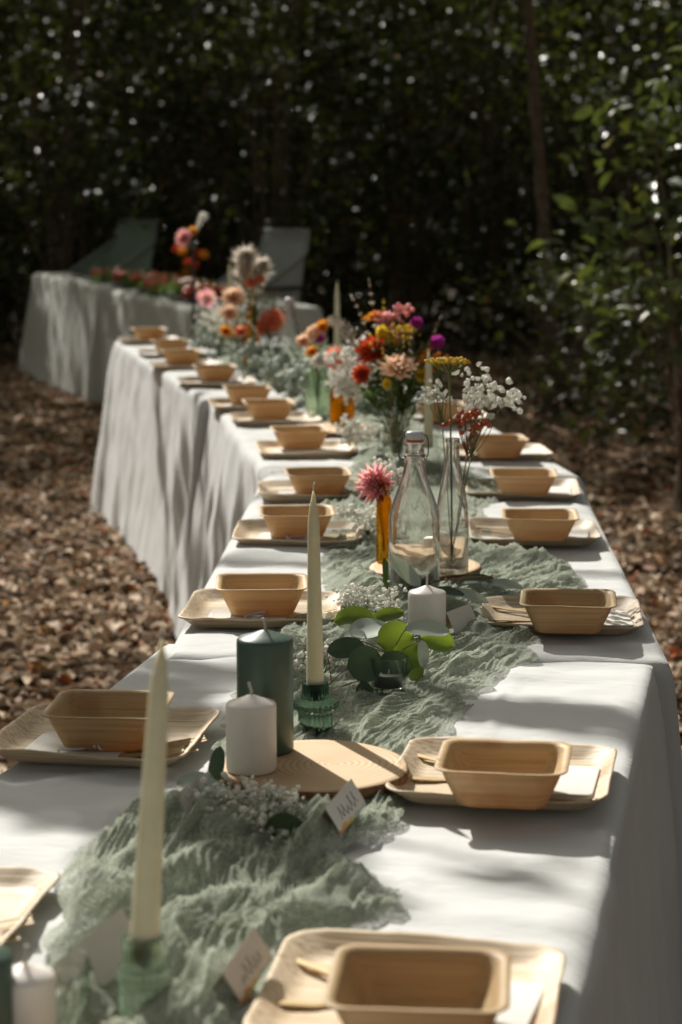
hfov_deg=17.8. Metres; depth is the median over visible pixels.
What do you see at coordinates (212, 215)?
evergreen shrub
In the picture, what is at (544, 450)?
plate
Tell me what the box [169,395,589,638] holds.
tablecloth
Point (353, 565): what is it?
table runner
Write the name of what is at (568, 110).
evergreen shrub
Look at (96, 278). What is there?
salad leaves
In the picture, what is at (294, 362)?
foliage sprig
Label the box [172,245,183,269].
cut flower
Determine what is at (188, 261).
cut flower
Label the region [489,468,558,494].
bowl
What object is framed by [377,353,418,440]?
cut flower
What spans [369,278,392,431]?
grass plume
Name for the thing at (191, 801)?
place card
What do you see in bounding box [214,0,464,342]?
evergreen shrub
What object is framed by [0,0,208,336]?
evergreen shrub
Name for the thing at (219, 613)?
napkin
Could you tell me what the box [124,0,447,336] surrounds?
evergreen shrub
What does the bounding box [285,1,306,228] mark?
tree
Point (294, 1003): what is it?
knife
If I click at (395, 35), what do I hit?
tree
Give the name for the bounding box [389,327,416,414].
yarrow
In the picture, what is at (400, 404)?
foliage twig
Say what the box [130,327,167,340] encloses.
bowl
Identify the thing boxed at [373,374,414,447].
foliage twig
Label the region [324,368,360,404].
gypsophila spray
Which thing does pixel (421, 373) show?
cut flower
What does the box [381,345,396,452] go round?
wild grass
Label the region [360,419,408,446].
gypsophila spray
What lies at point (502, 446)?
bowl
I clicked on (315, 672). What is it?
taper candle
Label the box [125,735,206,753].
fork
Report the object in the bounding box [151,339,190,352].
bowl
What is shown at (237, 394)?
bowl
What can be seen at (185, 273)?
flower vase
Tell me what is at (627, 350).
leafy shrub
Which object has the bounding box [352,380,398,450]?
foliage twig
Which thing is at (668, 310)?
leafy shrub
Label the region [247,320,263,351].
wild grass
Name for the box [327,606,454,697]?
eucalyptus sprig
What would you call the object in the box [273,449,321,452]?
napkin
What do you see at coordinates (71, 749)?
twine bow
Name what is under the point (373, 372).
wild grass
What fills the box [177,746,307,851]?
eucalyptus sprig
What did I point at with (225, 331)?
cut flower
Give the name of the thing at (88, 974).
gypsophila spray
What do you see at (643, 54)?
evergreen shrub
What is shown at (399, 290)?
evergreen shrub
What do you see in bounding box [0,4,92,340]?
evergreen shrub
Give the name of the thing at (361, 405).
foliage sprig
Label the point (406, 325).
cut flower
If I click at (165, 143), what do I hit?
evergreen shrub
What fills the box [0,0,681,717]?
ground
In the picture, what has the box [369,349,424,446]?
foliage twig
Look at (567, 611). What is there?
bowl
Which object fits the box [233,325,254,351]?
cut flower
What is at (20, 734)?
plate
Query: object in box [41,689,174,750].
bowl
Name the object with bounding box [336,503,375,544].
gypsophila spray
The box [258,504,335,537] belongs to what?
bowl
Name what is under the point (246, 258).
grass plume
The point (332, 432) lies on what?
wood slice
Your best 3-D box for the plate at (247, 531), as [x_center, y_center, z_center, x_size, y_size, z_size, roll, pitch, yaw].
[-0.081,0.041,4.208,0.250,0.022,0.251,0,9,1]
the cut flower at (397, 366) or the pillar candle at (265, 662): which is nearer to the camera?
the pillar candle at (265, 662)
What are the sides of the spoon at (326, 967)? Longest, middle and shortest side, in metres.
0.159 x 0.029 x 0.004 m
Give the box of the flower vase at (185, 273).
[182,269,188,279]
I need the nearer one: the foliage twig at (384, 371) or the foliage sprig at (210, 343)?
the foliage twig at (384, 371)
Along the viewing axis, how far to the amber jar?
5.97 m
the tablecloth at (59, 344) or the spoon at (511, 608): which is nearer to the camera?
the spoon at (511, 608)
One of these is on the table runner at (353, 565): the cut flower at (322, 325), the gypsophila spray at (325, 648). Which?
the gypsophila spray at (325, 648)
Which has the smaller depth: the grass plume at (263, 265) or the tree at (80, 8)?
the grass plume at (263, 265)
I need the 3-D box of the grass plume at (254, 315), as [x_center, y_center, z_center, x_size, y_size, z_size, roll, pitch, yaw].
[-0.312,-0.643,7.748,0.031,0.236,0.314,-1,9,-7]
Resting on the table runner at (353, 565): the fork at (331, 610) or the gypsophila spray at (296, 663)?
the gypsophila spray at (296, 663)
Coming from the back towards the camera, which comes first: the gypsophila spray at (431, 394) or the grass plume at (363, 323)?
the grass plume at (363, 323)
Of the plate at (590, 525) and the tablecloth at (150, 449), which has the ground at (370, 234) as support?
the tablecloth at (150, 449)
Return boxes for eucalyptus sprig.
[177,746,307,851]
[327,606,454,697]
[382,557,523,603]
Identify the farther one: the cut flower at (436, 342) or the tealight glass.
the cut flower at (436, 342)
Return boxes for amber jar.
[330,381,354,424]
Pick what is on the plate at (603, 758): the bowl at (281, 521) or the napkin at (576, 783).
the napkin at (576, 783)
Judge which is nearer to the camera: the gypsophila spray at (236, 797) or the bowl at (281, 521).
the gypsophila spray at (236, 797)
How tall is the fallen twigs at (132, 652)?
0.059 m
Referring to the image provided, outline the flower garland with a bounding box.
[145,278,232,297]
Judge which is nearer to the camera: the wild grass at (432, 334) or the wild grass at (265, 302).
the wild grass at (432, 334)
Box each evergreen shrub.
[0,0,94,314]
[0,0,140,343]
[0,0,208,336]
[0,0,235,364]
[0,0,293,319]
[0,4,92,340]
[10,0,334,279]
[63,0,360,284]
[82,0,431,331]
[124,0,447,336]
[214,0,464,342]
[251,0,564,335]
[259,0,585,354]
[341,0,642,359]
[353,0,641,338]
[366,0,680,348]
[437,0,680,331]
[448,0,681,366]
[522,0,681,348]
[578,0,681,270]
[612,3,681,310]
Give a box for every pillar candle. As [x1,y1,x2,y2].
[0,945,13,1023]
[12,945,56,1023]
[226,682,276,775]
[236,617,293,755]
[408,576,445,639]
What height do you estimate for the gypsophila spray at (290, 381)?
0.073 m
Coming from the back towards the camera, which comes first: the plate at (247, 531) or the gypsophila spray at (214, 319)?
the gypsophila spray at (214, 319)
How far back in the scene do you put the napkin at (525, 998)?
1.82 m
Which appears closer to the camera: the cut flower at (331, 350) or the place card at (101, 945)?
the place card at (101, 945)
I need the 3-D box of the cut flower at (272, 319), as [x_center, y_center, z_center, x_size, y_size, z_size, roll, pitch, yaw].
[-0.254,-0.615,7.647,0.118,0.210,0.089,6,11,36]
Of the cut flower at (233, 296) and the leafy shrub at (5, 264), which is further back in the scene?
the leafy shrub at (5, 264)
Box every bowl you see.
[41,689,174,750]
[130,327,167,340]
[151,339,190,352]
[160,348,202,363]
[192,364,237,380]
[215,573,306,615]
[222,385,272,403]
[242,398,295,419]
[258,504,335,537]
[270,425,330,448]
[283,466,352,494]
[322,944,510,1023]
[417,401,465,421]
[434,738,571,809]
[466,434,528,458]
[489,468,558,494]
[501,508,579,541]
[519,588,616,633]
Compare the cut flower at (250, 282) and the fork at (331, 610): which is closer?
the fork at (331, 610)
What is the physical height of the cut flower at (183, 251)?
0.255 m
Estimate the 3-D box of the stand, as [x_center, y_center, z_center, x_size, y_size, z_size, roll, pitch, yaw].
[-0.611,-0.904,8.994,0.092,0.421,0.092,0,9,0]
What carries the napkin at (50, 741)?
on the plate at (20, 734)
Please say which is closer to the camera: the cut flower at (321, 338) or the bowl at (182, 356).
the cut flower at (321, 338)
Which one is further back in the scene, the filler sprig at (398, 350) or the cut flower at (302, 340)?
the cut flower at (302, 340)
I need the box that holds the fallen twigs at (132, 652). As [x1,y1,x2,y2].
[0,384,681,694]
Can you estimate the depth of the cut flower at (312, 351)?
6.10 m
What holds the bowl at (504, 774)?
on the plate at (603, 758)
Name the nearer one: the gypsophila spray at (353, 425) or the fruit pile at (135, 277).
the gypsophila spray at (353, 425)
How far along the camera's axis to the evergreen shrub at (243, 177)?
20.25 m
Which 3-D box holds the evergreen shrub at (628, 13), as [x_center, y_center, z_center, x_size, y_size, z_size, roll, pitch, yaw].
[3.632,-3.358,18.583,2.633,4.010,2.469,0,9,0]
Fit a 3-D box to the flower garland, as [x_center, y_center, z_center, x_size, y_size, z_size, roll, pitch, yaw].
[-0.916,-1.287,12.687,0.479,0.153,0.547,6,11,35]
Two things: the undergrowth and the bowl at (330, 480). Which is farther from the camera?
the undergrowth
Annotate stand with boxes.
[188,242,203,344]
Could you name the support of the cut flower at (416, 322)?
in the flower vase
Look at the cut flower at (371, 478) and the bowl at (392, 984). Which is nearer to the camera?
the bowl at (392, 984)
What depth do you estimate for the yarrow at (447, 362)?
3.68 m
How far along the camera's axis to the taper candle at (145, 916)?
1.75 m
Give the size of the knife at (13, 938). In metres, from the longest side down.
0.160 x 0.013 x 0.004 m
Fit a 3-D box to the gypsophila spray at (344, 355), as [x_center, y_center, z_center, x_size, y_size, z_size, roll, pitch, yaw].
[0.046,-0.303,5.328,0.179,0.301,0.197,0,9,0]
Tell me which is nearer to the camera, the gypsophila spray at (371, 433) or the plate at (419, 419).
the gypsophila spray at (371, 433)
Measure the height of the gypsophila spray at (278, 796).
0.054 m
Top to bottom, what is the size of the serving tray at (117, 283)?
0.030 m
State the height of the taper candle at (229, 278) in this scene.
0.310 m
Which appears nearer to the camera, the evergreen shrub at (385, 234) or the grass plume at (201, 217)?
the grass plume at (201, 217)
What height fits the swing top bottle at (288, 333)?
0.273 m
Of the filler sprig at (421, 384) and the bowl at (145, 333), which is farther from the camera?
the bowl at (145, 333)
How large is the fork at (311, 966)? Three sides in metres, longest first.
0.159 x 0.022 x 0.005 m
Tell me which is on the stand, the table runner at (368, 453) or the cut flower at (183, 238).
the cut flower at (183, 238)
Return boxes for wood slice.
[220,740,408,801]
[305,423,374,436]
[369,559,481,579]
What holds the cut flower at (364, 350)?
in the flower vase
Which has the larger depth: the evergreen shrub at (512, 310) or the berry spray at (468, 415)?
the evergreen shrub at (512, 310)
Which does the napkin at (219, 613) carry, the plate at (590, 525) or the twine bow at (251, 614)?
the twine bow at (251, 614)
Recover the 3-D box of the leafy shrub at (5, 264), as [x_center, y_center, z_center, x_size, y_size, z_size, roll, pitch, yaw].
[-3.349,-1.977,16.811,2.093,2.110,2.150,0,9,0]
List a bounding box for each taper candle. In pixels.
[129,626,168,943]
[227,261,232,341]
[306,482,323,684]
[334,280,339,348]
[424,347,432,447]
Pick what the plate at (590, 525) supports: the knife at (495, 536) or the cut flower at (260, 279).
the knife at (495, 536)
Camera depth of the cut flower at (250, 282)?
7.62 m
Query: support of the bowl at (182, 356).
on the plate at (159, 365)
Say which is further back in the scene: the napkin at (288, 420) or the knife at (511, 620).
the napkin at (288, 420)
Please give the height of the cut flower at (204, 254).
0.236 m
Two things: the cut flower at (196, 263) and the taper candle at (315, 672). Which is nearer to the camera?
the taper candle at (315, 672)
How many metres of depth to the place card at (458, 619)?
3.30 m
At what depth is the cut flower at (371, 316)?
5.23 m
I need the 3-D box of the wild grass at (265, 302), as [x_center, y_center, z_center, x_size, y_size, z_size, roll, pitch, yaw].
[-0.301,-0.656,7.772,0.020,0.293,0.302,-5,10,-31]
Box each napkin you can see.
[25,732,125,756]
[192,381,228,382]
[208,609,285,618]
[249,419,290,421]
[256,532,322,540]
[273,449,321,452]
[277,490,295,493]
[493,981,546,1023]
[521,449,543,453]
[547,487,571,494]
[550,766,599,800]
[568,528,588,536]
[603,610,633,626]
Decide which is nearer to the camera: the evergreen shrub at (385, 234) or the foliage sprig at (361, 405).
the foliage sprig at (361, 405)
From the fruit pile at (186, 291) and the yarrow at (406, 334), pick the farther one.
the fruit pile at (186, 291)
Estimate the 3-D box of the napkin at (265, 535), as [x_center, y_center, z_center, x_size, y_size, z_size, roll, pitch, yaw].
[-0.103,0.053,4.157,0.124,0.009,0.104,1,9,8]
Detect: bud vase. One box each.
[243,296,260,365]
[376,482,391,562]
[437,437,468,574]
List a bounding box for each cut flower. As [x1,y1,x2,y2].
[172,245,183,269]
[175,228,191,248]
[178,247,189,271]
[183,226,198,241]
[184,258,190,269]
[189,248,201,267]
[190,260,198,268]
[195,250,208,272]
[195,287,216,315]
[218,305,245,348]
[219,325,250,359]
[220,286,257,360]
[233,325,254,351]
[245,277,259,335]
[246,275,264,334]
[248,307,283,351]
[256,319,273,350]
[295,333,314,380]
[295,345,317,377]
[305,324,321,368]
[308,350,327,385]
[312,318,329,376]
[312,333,325,378]
[325,345,386,420]
[350,362,393,453]
[352,335,397,453]
[354,461,395,505]
[361,310,392,453]
[374,334,395,426]
[375,324,395,453]
[376,310,400,449]
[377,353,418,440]
[382,376,407,445]
[383,367,424,454]
[395,316,422,452]
[398,323,413,450]
[400,334,443,453]
[402,366,437,450]
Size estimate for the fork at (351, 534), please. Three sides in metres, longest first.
0.159 x 0.022 x 0.005 m
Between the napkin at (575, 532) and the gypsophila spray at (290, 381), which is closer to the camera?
the napkin at (575, 532)
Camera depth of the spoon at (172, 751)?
2.60 m
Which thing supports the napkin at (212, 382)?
on the plate at (187, 381)
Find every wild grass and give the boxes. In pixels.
[240,289,276,358]
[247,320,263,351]
[270,285,276,350]
[352,331,394,445]
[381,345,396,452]
[394,307,397,446]
[397,329,413,445]
[407,316,441,409]
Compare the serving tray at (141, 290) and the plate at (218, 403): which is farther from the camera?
the serving tray at (141, 290)
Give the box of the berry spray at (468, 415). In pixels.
[441,409,491,481]
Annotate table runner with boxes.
[42,775,407,1023]
[208,541,585,755]
[211,343,501,549]
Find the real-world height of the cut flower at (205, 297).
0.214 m
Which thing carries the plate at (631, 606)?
on the tablecloth at (595, 564)
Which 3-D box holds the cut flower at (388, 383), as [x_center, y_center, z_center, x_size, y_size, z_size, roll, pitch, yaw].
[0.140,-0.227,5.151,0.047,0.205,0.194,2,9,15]
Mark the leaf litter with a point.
(36, 653)
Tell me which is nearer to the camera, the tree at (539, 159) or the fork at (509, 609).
the fork at (509, 609)
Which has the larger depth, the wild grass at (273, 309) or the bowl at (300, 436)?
the wild grass at (273, 309)
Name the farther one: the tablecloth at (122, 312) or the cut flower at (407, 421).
the tablecloth at (122, 312)
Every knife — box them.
[0,935,19,941]
[125,748,198,757]
[233,996,328,1007]
[408,777,445,781]
[477,535,512,536]
[492,618,530,621]
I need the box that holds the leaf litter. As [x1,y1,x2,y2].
[0,319,681,774]
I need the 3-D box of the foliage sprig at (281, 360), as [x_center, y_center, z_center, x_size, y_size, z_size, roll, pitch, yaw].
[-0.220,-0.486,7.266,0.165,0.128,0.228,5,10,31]
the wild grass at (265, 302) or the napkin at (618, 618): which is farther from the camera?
the wild grass at (265, 302)
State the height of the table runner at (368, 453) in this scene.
0.030 m
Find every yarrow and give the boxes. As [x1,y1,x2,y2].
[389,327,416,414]
[424,356,470,438]
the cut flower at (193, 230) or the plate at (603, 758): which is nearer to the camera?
the plate at (603, 758)
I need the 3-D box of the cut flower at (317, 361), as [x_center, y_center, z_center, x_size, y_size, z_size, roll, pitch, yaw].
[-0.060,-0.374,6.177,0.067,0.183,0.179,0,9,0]
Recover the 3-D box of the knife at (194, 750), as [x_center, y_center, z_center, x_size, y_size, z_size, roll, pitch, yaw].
[-0.250,0.292,2.617,0.160,0.004,0.013,-4,13,2]
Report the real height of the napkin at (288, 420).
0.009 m
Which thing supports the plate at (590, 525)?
on the tablecloth at (595, 564)
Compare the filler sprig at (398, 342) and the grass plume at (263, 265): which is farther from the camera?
the grass plume at (263, 265)
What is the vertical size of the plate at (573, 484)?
0.022 m
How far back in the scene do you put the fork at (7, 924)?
2.00 m
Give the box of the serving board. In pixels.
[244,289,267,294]
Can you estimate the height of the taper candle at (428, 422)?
0.235 m
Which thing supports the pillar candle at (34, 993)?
on the wood slice
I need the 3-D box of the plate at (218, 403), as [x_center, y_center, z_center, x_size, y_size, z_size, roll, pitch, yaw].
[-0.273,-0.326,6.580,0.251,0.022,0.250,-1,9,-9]
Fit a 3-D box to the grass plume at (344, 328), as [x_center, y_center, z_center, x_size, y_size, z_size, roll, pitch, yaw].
[0.056,-0.321,5.377,0.054,0.323,0.325,-6,10,-32]
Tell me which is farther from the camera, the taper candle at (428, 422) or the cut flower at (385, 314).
the cut flower at (385, 314)
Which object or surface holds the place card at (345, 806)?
on the table runner at (260, 908)
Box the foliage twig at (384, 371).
[372,336,407,453]
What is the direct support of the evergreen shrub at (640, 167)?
on the ground at (370, 234)
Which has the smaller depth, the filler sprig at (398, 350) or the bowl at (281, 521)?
the bowl at (281, 521)
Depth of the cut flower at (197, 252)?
13.59 m
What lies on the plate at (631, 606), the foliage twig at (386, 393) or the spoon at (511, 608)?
the spoon at (511, 608)
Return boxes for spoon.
[118,748,183,756]
[299,964,330,969]
[480,607,525,609]
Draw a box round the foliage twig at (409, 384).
[380,358,425,420]
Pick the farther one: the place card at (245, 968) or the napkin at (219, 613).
the napkin at (219, 613)
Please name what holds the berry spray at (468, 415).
in the bud vase at (452, 504)
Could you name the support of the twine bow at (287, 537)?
on the napkin at (265, 535)
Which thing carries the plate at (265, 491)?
on the tablecloth at (595, 564)
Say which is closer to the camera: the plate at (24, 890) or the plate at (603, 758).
the plate at (24, 890)
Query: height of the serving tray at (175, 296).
0.030 m
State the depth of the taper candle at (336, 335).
7.20 m
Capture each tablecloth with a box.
[0,644,681,1023]
[18,272,120,405]
[91,337,424,603]
[98,288,327,405]
[167,476,681,994]
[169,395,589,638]
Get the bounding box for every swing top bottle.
[277,298,301,363]
[388,430,439,599]
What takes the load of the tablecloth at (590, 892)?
on the ground at (370, 234)
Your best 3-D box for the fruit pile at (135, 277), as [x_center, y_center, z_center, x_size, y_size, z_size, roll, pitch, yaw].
[-1.225,-1.482,13.828,0.379,0.089,0.451,-3,9,-18]
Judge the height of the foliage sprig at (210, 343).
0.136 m
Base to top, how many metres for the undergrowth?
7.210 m
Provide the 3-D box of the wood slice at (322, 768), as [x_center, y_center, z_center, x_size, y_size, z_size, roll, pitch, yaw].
[-0.030,0.299,2.522,0.222,0.013,0.230,-5,10,-28]
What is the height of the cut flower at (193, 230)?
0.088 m
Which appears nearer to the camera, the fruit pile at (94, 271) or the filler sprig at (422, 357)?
the filler sprig at (422, 357)
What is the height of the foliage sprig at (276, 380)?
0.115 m
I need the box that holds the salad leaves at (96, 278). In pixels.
[92,268,171,283]
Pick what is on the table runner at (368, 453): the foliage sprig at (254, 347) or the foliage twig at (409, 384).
the foliage sprig at (254, 347)
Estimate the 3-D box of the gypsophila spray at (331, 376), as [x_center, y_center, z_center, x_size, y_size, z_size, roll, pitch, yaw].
[0.054,-0.345,5.900,0.182,0.195,0.187,0,9,0]
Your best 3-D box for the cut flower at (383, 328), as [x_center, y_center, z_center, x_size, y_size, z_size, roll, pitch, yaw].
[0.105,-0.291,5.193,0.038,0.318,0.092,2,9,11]
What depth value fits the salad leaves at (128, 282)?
13.48 m
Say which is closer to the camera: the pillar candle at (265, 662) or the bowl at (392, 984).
the bowl at (392, 984)
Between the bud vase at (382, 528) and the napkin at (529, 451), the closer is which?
the bud vase at (382, 528)
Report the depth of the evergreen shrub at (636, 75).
20.12 m
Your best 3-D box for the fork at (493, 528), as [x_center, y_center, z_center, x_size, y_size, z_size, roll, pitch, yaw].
[0.313,0.033,4.254,0.159,0.006,0.022,3,12,40]
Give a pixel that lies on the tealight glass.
(388, 681)
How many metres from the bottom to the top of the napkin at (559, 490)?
0.009 m
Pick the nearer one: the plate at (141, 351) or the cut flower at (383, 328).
the cut flower at (383, 328)
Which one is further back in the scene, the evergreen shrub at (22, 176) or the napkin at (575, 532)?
the evergreen shrub at (22, 176)
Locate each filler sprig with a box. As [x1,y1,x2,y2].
[366,360,399,441]
[368,322,420,423]
[373,302,414,433]
[373,341,437,441]
[398,346,448,447]
[398,359,455,449]
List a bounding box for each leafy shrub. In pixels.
[0,172,27,295]
[390,235,681,424]
[496,200,681,469]
[505,10,681,513]
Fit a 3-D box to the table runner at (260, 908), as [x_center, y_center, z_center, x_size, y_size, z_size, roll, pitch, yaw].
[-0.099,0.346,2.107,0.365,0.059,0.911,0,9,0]
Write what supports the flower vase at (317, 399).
on the table runner at (368, 453)
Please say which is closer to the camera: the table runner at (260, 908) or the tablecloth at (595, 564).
the table runner at (260, 908)
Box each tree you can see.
[61,0,84,268]
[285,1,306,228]
[392,3,412,289]
[523,0,556,378]
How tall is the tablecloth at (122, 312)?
0.745 m
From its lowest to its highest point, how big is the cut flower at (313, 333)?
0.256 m
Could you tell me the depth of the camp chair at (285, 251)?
14.95 m
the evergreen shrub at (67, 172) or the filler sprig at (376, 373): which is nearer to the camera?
the filler sprig at (376, 373)
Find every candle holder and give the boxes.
[117,932,168,1023]
[294,680,339,735]
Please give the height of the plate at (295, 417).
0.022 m
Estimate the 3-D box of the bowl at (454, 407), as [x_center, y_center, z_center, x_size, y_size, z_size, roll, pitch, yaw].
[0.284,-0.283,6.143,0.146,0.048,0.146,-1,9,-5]
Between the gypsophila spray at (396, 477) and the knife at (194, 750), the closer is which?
the knife at (194, 750)
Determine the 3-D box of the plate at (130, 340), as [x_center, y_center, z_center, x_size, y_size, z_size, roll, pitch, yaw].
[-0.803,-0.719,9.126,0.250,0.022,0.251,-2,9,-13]
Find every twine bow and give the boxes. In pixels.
[57,745,102,751]
[244,611,265,618]
[285,535,307,539]
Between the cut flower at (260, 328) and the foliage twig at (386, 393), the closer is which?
the foliage twig at (386, 393)
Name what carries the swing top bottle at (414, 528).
on the table runner at (353, 565)
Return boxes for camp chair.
[58,219,157,273]
[215,229,309,302]
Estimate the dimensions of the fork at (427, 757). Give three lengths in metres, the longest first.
0.159 x 0.022 x 0.005 m
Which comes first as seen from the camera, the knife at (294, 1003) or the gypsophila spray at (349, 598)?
the knife at (294, 1003)
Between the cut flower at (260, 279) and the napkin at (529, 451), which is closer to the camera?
the napkin at (529, 451)
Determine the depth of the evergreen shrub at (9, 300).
18.89 m
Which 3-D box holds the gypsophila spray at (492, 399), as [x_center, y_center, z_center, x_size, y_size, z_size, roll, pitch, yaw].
[0.251,-0.085,3.731,0.127,0.337,0.159,0,9,0]
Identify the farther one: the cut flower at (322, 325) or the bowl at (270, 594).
the cut flower at (322, 325)
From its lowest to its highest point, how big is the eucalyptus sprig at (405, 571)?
0.079 m
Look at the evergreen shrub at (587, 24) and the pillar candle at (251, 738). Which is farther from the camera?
the evergreen shrub at (587, 24)
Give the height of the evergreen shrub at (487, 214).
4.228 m
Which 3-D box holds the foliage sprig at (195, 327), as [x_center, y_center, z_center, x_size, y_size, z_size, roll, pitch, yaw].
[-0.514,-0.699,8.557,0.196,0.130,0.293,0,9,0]
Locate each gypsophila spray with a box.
[45,950,89,1012]
[173,804,288,858]
[184,771,297,838]
[194,298,244,349]
[237,779,304,816]
[277,370,305,389]
[291,632,347,671]
[293,651,306,681]
[323,327,391,440]
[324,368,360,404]
[325,580,407,612]
[327,353,383,405]
[334,413,374,448]
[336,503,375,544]
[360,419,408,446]
[372,453,403,493]
[418,378,451,461]
[451,361,525,487]
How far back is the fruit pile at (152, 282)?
13.01 m
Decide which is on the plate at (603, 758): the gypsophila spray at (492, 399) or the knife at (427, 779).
the knife at (427, 779)
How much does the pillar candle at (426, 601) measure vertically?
0.094 m
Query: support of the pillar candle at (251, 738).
on the wood slice at (322, 768)
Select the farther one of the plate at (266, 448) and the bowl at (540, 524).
the plate at (266, 448)
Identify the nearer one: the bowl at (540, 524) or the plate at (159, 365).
the bowl at (540, 524)
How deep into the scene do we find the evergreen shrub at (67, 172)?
16.76 m
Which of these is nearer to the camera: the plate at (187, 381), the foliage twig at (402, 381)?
the foliage twig at (402, 381)
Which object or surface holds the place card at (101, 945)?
on the table runner at (260, 908)
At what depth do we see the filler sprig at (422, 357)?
5.16 m
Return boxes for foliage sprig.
[184,318,226,350]
[192,319,242,353]
[229,337,276,372]
[244,346,299,374]
[259,364,330,398]
[266,347,334,386]
[331,384,387,410]
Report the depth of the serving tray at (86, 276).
14.96 m
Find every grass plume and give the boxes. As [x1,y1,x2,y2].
[194,212,207,240]
[228,243,262,347]
[239,256,273,350]
[251,302,258,337]
[326,314,389,429]
[350,294,392,433]
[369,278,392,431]
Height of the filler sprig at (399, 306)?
0.367 m
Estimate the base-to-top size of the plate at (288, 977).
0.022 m
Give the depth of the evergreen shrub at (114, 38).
18.62 m
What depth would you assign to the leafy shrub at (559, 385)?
13.14 m
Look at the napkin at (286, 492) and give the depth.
4.75 m
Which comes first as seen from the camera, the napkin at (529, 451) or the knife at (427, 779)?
the knife at (427, 779)
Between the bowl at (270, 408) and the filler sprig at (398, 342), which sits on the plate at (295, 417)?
the bowl at (270, 408)
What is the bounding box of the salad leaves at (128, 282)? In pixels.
[121,275,196,288]
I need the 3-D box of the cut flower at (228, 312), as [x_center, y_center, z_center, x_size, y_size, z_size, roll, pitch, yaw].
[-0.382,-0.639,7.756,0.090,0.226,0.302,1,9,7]
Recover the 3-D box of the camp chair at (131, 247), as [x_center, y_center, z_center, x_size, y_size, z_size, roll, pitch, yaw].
[-1.757,-1.662,16.577,0.512,1.120,0.614,8,12,41]
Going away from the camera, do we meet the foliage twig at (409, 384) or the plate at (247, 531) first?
the plate at (247, 531)
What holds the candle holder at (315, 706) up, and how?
on the table runner at (353, 565)
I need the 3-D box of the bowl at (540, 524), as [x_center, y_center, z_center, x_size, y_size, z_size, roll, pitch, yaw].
[0.378,0.026,4.141,0.146,0.048,0.146,0,9,3]
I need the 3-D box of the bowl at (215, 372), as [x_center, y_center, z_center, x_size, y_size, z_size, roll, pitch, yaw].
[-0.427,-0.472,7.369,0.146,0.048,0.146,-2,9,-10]
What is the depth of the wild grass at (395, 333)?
5.12 m
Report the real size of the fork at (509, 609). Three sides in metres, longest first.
0.159 x 0.022 x 0.005 m
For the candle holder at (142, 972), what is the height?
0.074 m
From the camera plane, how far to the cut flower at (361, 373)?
5.15 m
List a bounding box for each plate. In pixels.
[0,703,220,766]
[0,866,59,945]
[117,336,179,344]
[136,349,206,357]
[147,359,218,370]
[175,376,256,387]
[178,588,343,628]
[207,397,295,411]
[229,411,321,425]
[232,518,363,546]
[243,928,565,1023]
[255,440,358,458]
[258,478,367,501]
[385,736,616,810]
[399,408,486,423]
[444,442,552,460]
[465,478,580,500]
[468,517,600,545]
[481,595,643,635]
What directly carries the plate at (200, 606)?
on the tablecloth at (595, 564)
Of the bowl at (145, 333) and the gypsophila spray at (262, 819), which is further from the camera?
the bowl at (145, 333)
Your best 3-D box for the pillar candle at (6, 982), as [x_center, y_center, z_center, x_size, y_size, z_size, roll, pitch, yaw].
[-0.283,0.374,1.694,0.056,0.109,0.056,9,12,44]
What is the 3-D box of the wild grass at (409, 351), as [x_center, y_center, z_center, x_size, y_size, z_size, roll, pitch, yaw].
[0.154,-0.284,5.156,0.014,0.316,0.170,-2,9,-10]
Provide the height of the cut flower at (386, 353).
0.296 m
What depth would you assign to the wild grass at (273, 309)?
7.62 m
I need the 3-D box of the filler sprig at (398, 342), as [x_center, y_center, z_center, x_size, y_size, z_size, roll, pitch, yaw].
[0.128,-0.289,5.171,0.103,0.321,0.131,6,11,33]
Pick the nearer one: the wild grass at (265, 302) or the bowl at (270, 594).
the bowl at (270, 594)
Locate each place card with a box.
[52,908,130,1007]
[169,771,220,810]
[210,927,272,1004]
[314,779,365,834]
[446,604,477,632]
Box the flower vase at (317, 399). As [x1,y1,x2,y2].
[305,364,329,416]
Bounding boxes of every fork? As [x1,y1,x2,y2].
[0,914,33,931]
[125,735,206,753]
[286,607,343,618]
[296,958,329,975]
[320,533,355,540]
[418,753,436,761]
[476,526,509,530]
[491,605,526,612]
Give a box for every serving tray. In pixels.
[70,272,114,282]
[110,280,139,288]
[134,287,164,295]
[165,293,247,302]
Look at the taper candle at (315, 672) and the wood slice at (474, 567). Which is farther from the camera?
the wood slice at (474, 567)
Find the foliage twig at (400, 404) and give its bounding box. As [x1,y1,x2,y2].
[381,382,432,447]
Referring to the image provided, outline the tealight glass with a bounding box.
[371,657,406,691]
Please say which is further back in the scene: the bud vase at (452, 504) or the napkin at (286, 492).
the napkin at (286, 492)
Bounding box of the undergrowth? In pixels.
[0,0,681,319]
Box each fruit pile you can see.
[91,268,145,276]
[113,271,178,283]
[143,278,209,290]
[181,284,227,298]

